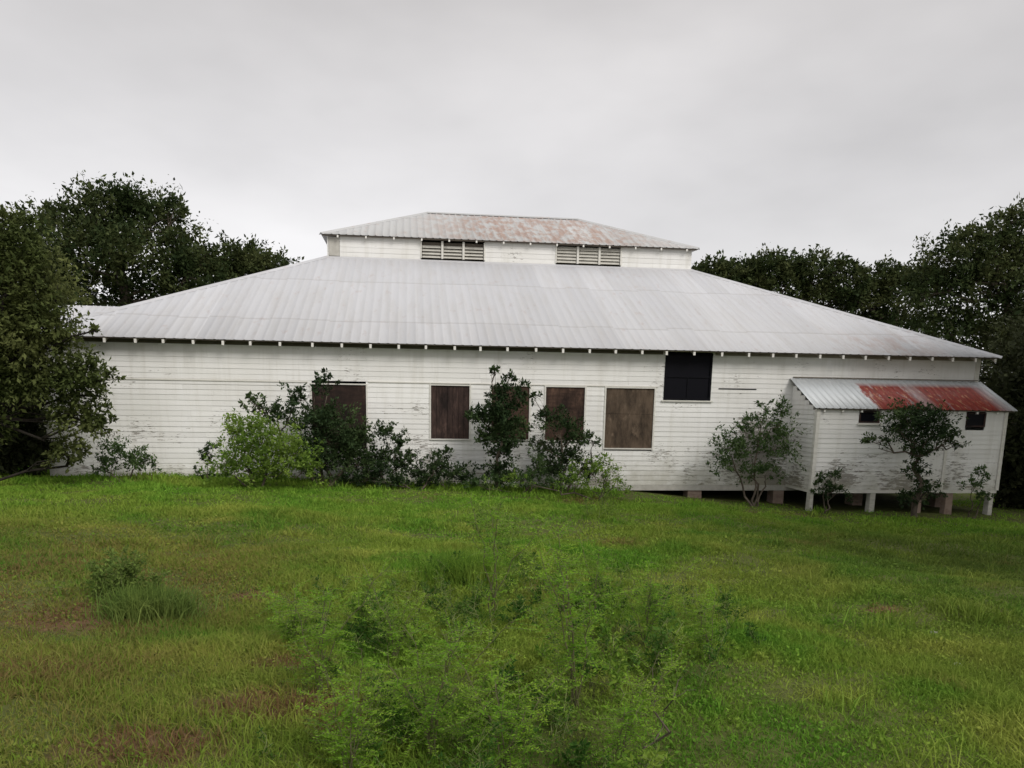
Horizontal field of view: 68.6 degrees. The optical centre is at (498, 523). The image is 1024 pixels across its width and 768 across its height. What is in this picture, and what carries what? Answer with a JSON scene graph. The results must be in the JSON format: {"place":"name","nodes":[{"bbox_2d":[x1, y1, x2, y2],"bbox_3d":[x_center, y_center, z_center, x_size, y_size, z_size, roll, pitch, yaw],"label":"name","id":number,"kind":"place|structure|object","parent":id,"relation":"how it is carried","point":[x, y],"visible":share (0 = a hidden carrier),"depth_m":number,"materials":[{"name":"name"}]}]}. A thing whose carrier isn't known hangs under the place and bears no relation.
{"place":"outdoors","nodes":[
{"label":"outdoors","id":0,"kind":"place"},
{"bbox_2d":[0,459,1023,767],"bbox_3d":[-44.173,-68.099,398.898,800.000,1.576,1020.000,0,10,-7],"label":"ground","id":1,"kind":"structure","parent":0,"point":[884,501],"depth_m":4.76,"materials":[{"name":"green plant"}]},
{"bbox_2d":[16,340,45,432],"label":"tree","id":2,"kind":"object","parent":1,"relation":"on","point":[37,399],"depth_m":20.59,"materials":[{"name":"green plant"}]},
{"bbox_2d":[0,381,62,476],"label":"tree","id":3,"kind":"object","parent":1,"relation":"on","point":[22,452],"visible":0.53,"depth_m":15.43,"materials":[{"name":"green plant"}]},
{"bbox_2d":[0,203,85,304],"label":"oak tree","id":4,"kind":"object","parent":1,"relation":"on","point":[44,218],"visible":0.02,"depth_m":31.99,"materials":[{"name":"green plant"}]},
{"bbox_2d":[0,204,125,480],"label":"olive green tree","id":5,"kind":"object","parent":1,"relation":"on","point":[28,314],"visible":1,"depth_m":13.74,"materials":[{"name":"green plant"}]},
{"bbox_2d":[5,170,239,306],"bbox_3d":[-17.751,-10.311,34.984,9.895,11.839,8.066,-8,13,-41],"label":"oak tree","id":6,"kind":"object","parent":1,"relation":"on","point":[126,210],"visible":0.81,"depth_m":33.86,"materials":[{"name":"green plant"}]},
{"bbox_2d":[81,544,170,598],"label":"tall weed","id":7,"kind":"object","parent":1,"relation":"on","point":[126,569],"visible":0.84,"depth_m":6.20,"materials":[{"name":"green plant"}]},
{"bbox_2d":[90,434,164,479],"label":"shrub","id":8,"kind":"object","parent":1,"relation":"on","point":[135,460],"visible":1,"depth_m":15.40,"materials":[{"name":"green plant"}]},
{"bbox_2d":[69,577,231,629],"bbox_3d":[-2.697,0.616,5.923,1.260,0.377,1.031,0,10,-7],"label":"grass tuft","id":9,"kind":"object","parent":1,"relation":"on","point":[141,605],"visible":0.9,"depth_m":5.83,"materials":[{"name":"green plant"}]},
{"bbox_2d":[193,441,218,479],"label":"sapling","id":10,"kind":"object","parent":1,"relation":"on","point":[207,451],"visible":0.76,"depth_m":15.64,"materials":[{"name":"green plant"}]},
{"bbox_2d":[182,230,303,287],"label":"oak tree","id":11,"kind":"object","parent":1,"relation":"on","point":[253,261],"visible":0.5,"depth_m":36.46,"materials":[{"name":"green plant"}]},
{"bbox_2d":[196,408,327,488],"bbox_3d":[-4.630,-1.396,14.669,2.628,1.734,1.824,0,10,-7],"label":"lime bush","id":12,"kind":"object","parent":1,"relation":"on","point":[265,469],"visible":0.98,"depth_m":14.57,"materials":[{"name":"green plant"}]},
{"bbox_2d":[245,579,329,646],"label":"feathery sapling","id":13,"kind":"object","parent":1,"relation":"on","point":[298,594],"visible":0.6,"depth_m":5.18,"materials":[{"name":"green plant"}]},
{"bbox_2d":[238,367,389,486],"bbox_3d":[-3.818,-1.968,15.794,2.947,2.594,1.751,3,10,13],"label":"dark bush","id":14,"kind":"object","parent":1,"relation":"on","point":[349,440],"visible":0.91,"depth_m":15.57,"materials":[{"name":"green plant"}]},
{"bbox_2d":[251,560,421,697],"bbox_3d":[-0.876,0.602,4.256,0.890,0.829,0.731,0,10,-7],"label":"feathery sapling","id":15,"kind":"object","parent":1,"relation":"on","point":[329,634],"visible":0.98,"depth_m":4.12,"materials":[{"name":"green plant"}]},
{"bbox_2d":[294,640,416,767],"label":"feathery sapling","id":16,"kind":"object","parent":1,"relation":"on","point":[346,712],"visible":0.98,"depth_m":3.31,"materials":[{"name":"green plant"}]},
{"bbox_2d":[346,419,424,487],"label":"shrub","id":17,"kind":"object","parent":1,"relation":"on","point":[399,461],"visible":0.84,"depth_m":16.02,"materials":[{"name":"green plant"}]},
{"bbox_2d":[327,451,445,489],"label":"shrub","id":18,"kind":"object","parent":1,"relation":"on","point":[394,480],"visible":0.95,"depth_m":15.83,"materials":[{"name":"green plant"}]},
{"bbox_2d":[352,566,448,660],"bbox_3d":[-0.645,0.618,4.897,0.643,0.649,0.508,0,10,-7],"label":"feathery sapling","id":19,"kind":"object","parent":1,"relation":"on","point":[397,641],"visible":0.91,"depth_m":4.86,"materials":[{"name":"green plant"}]},
{"bbox_2d":[409,444,482,488],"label":"shrub","id":20,"kind":"object","parent":1,"relation":"on","point":[457,472],"visible":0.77,"depth_m":16.21,"materials":[{"name":"green plant"}]},
{"bbox_2d":[360,613,541,756],"bbox_3d":[-0.220,0.787,3.437,0.854,0.834,0.682,0,10,-7],"label":"feathery sapling","id":21,"kind":"object","parent":1,"relation":"on","point":[426,723],"visible":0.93,"depth_m":3.48,"materials":[{"name":"green plant"}]},
{"bbox_2d":[387,539,547,596],"bbox_3d":[-0.281,0.412,7.192,1.524,0.463,1.612,8,12,37],"label":"grass tuft","id":22,"kind":"object","parent":1,"relation":"on","point":[467,567],"visible":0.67,"depth_m":7.09,"materials":[{"name":"green plant"}]},
{"bbox_2d":[463,474,526,550],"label":"tall weed","id":23,"kind":"object","parent":1,"relation":"on","point":[481,509],"visible":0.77,"depth_m":8.49,"materials":[{"name":"green plant"}]},
{"bbox_2d":[463,365,535,487],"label":"slender tree","id":24,"kind":"object","parent":1,"relation":"on","point":[502,426],"visible":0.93,"depth_m":16.02,"materials":[{"name":"green plant"}]},
{"bbox_2d":[421,619,584,767],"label":"feathery sapling","id":25,"kind":"object","parent":1,"relation":"on","point":[513,721],"visible":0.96,"depth_m":3.38,"materials":[{"name":"green plant"}]},
{"bbox_2d":[442,490,565,620],"bbox_3d":[0.013,0.309,5.639,0.862,1.076,0.822,8,12,37],"label":"feathery sapling","id":26,"kind":"object","parent":1,"relation":"on","point":[495,593],"visible":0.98,"depth_m":5.62,"materials":[{"name":"green plant"}]},
{"bbox_2d":[445,449,569,493],"bbox_3d":[0.315,-1.042,16.050,2.788,1.084,1.165,-3,11,-21],"label":"shrub","id":27,"kind":"object","parent":1,"relation":"on","point":[475,481],"visible":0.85,"depth_m":16.06,"materials":[{"name":"green plant"}]},
{"bbox_2d":[256,543,766,767],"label":"weeds","id":28,"kind":"object","parent":1,"relation":"on","point":[649,758],"visible":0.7,"depth_m":4.60,"materials":[{"name":"green plant"}]},
{"bbox_2d":[39,212,1002,506],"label":"white building","id":29,"kind":"structure","parent":1,"relation":"on","point":[651,360],"depth_m":17.48,"materials":[{"name":"paint"}]},
{"bbox_2d":[661,353,712,401],"bbox_3d":[4.379,-3.372,17.373,1.230,1.105,0.105,0,10,-7],"label":"window","id":30,"kind":"structure","parent":29,"relation":"in","point":[688,376],"depth_m":17.37,"materials":[{"name":"black glass"}]},
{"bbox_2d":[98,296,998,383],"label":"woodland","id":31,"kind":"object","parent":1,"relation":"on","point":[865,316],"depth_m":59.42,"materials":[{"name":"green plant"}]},
{"bbox_2d":[521,390,609,492],"bbox_3d":[1.476,-1.734,16.524,1.957,2.346,1.178,0,10,-7],"label":"shrub","id":32,"kind":"object","parent":1,"relation":"on","point":[574,436],"visible":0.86,"depth_m":16.39,"materials":[{"name":"green plant"}]},
{"bbox_2d":[499,452,632,499],"bbox_3d":[1.412,-0.955,15.667,2.868,1.167,1.240,0,10,-7],"label":"weedy bush","id":33,"kind":"object","parent":1,"relation":"on","point":[595,463],"visible":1,"depth_m":15.69,"materials":[{"name":"green plant"}]},
{"bbox_2d":[513,519,638,707],"bbox_3d":[0.368,0.533,4.031,0.574,1.098,0.801,0,10,-7],"label":"feathery sapling","id":34,"kind":"object","parent":1,"relation":"on","point":[570,644],"visible":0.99,"depth_m":4.03,"materials":[{"name":"green plant"}]},
{"bbox_2d":[554,523,622,614],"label":"feathery sapling","id":35,"kind":"object","parent":1,"relation":"on","point":[598,576],"visible":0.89,"depth_m":5.74,"materials":[{"name":"green plant"}]},
{"bbox_2d":[579,640,686,767],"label":"feathery sapling","id":36,"kind":"object","parent":1,"relation":"on","point":[628,722],"visible":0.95,"depth_m":3.42,"materials":[{"name":"green plant"}]},
{"bbox_2d":[607,557,715,646],"bbox_3d":[1.097,0.556,5.073,0.608,0.664,0.505,-4,11,-28],"label":"feathery sapling","id":37,"kind":"object","parent":1,"relation":"on","point":[655,609],"visible":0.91,"depth_m":5.02,"materials":[{"name":"green plant"}]},
{"bbox_2d":[638,667,685,763],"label":"dead stem","id":38,"kind":"object","parent":1,"relation":"on","point":[663,736],"visible":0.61,"depth_m":3.57,"materials":[{"name":"brown plant"}]},
{"bbox_2d":[667,581,734,668],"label":"feathery sapling","id":39,"kind":"object","parent":1,"relation":"on","point":[702,629],"visible":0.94,"depth_m":4.83,"materials":[{"name":"green plant"}]},
{"bbox_2d":[691,250,760,287],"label":"oak tree","id":40,"kind":"object","parent":1,"relation":"on","point":[720,265],"visible":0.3,"depth_m":42.20,"materials":[{"name":"green plant"}]},
{"bbox_2d":[705,390,807,505],"bbox_3d":[5.796,-1.655,17.082,2.318,2.753,1.318,0,10,-7],"label":"airy shrub","id":41,"kind":"object","parent":1,"relation":"on","point":[745,419],"visible":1,"depth_m":16.93,"materials":[{"name":"green plant"}]},
{"bbox_2d":[723,243,828,303],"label":"oak tree","id":42,"kind":"object","parent":1,"relation":"on","point":[778,276],"visible":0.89,"depth_m":41.58,"materials":[{"name":"green plant"}]},
{"bbox_2d":[770,244,880,317],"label":"oak tree","id":43,"kind":"object","parent":1,"relation":"on","point":[831,271],"visible":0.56,"depth_m":42.01,"materials":[{"name":"green plant"}]},
{"bbox_2d":[810,468,852,513],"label":"shrub","id":44,"kind":"object","parent":1,"relation":"on","point":[827,483],"visible":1,"depth_m":16.34,"materials":[{"name":"green plant"}]},
{"bbox_2d":[829,250,946,338],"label":"oak tree","id":45,"kind":"object","parent":1,"relation":"on","point":[879,284],"visible":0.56,"depth_m":40.58,"materials":[{"name":"green plant"}]},
{"bbox_2d":[785,377,1017,514],"bbox_3d":[9.311,-1.749,17.574,4.871,3.243,1.268,0,10,-7],"label":"lean to annex","id":46,"kind":"object","parent":1,"relation":"on","point":[838,421],"visible":0.87,"depth_m":17.14,"materials":[{"name":"white wood"}]},
{"bbox_2d":[857,411,881,424],"bbox_3d":[8.295,-2.353,16.785,0.580,0.305,0.080,0,10,-7],"label":"window","id":47,"kind":"structure","parent":46,"relation":"in","point":[865,417],"depth_m":16.78,"materials":[{"name":"black glass"}]},
{"bbox_2d":[965,413,986,426],"bbox_3d":[10.866,-2.359,17.105,0.480,0.320,0.054,0,10,-7],"label":"window","id":48,"kind":"structure","parent":46,"relation":"in","point":[975,420],"depth_m":17.10,"materials":[{"name":"black glass"}]},
{"bbox_2d":[859,397,971,518],"bbox_3d":[8.840,-1.319,16.018,2.226,2.703,1.382,-4,11,-27],"label":"tree","id":49,"kind":"object","parent":1,"relation":"on","point":[919,420],"visible":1,"depth_m":15.97,"materials":[{"name":"green plant"}]},
{"bbox_2d":[889,192,1023,380],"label":"oak tree","id":50,"kind":"object","parent":1,"relation":"on","point":[1001,277],"visible":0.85,"depth_m":31.79,"materials":[{"name":"green plant"}]},
{"bbox_2d":[956,464,995,518],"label":"shrub","id":51,"kind":"object","parent":1,"relation":"on","point":[977,483],"visible":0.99,"depth_m":16.73,"materials":[{"name":"green plant"}]},
{"bbox_2d":[960,310,1023,422],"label":"tree","id":52,"kind":"object","parent":1,"relation":"on","point":[995,338],"visible":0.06,"depth_m":31.07,"materials":[{"name":"green plant"}]},
{"bbox_2d":[979,330,1023,508],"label":"tree","id":53,"kind":"object","parent":1,"relation":"on","point":[1010,491],"visible":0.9,"depth_m":18.54,"materials":[{"name":"green plant"}]},
{"bbox_2d":[979,305,1023,426],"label":"tree","id":54,"kind":"object","parent":1,"relation":"on","point":[1002,364],"visible":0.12,"depth_m":23.78,"materials":[{"name":"green plant"}]},
{"bbox_2d":[0,0,1023,382],"label":"sky","id":55,"kind":"structure","parent":0,"point":[859,129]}
]}

